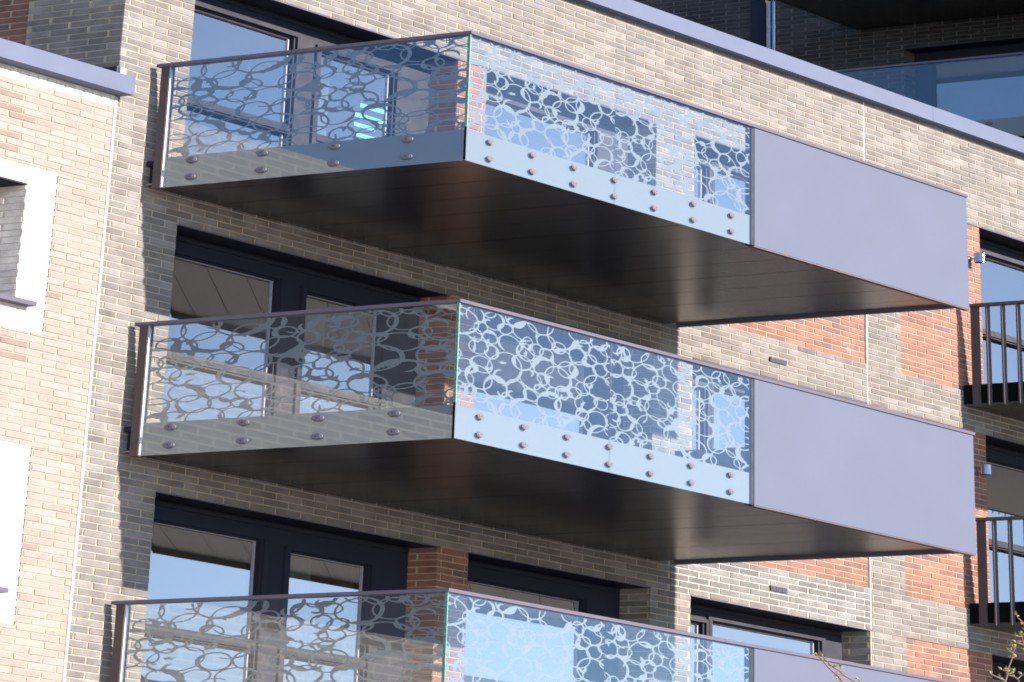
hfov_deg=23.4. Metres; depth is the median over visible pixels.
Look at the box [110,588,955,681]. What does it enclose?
balcony
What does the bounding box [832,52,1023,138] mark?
balcony
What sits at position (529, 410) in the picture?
window
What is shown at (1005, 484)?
window
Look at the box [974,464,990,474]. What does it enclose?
wall lamp
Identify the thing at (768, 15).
downpipe
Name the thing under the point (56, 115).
brick house
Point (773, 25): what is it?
downpipe
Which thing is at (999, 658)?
window
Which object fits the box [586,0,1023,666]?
apartment wing
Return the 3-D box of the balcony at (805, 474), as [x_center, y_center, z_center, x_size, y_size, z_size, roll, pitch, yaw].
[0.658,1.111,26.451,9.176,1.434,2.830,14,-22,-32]
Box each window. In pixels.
[0,176,36,306]
[0,587,8,592]
[140,491,440,681]
[155,224,450,510]
[184,0,460,154]
[217,303,653,547]
[463,552,650,681]
[484,69,653,177]
[690,595,871,681]
[692,358,867,449]
[694,135,744,213]
[695,435,1023,630]
[903,37,1023,107]
[979,228,1023,383]
[992,654,1023,681]
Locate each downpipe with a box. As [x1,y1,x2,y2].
[767,1,770,48]
[772,1,774,49]
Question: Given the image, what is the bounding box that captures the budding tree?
[813,611,1023,681]
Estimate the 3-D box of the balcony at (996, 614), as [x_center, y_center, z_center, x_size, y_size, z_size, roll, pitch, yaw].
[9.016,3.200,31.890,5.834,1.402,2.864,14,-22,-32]
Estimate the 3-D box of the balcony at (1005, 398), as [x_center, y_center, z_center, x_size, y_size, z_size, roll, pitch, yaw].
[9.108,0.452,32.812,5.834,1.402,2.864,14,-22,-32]
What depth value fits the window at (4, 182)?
24.63 m
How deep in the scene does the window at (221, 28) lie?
28.34 m
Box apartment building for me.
[0,0,1023,681]
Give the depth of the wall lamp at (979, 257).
32.89 m
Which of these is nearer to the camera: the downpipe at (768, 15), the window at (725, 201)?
the window at (725, 201)
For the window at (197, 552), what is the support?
in the apartment building
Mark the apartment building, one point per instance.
(148, 528)
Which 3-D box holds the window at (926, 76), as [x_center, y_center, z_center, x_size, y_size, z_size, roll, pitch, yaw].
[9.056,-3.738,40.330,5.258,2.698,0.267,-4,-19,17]
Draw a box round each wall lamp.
[968,252,984,262]
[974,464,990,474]
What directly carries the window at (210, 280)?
in the apartment building
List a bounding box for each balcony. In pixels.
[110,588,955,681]
[123,299,975,564]
[146,30,968,327]
[777,0,1023,29]
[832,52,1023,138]
[964,300,1023,420]
[970,516,1023,634]
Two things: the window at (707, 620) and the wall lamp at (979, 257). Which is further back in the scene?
the wall lamp at (979, 257)
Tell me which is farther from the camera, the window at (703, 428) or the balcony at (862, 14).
the balcony at (862, 14)
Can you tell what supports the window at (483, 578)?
in the apartment building
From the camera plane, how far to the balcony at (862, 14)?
40.98 m
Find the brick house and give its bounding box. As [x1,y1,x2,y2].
[0,38,135,681]
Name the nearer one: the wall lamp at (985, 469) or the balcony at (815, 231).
the balcony at (815, 231)
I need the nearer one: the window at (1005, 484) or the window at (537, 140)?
the window at (537, 140)

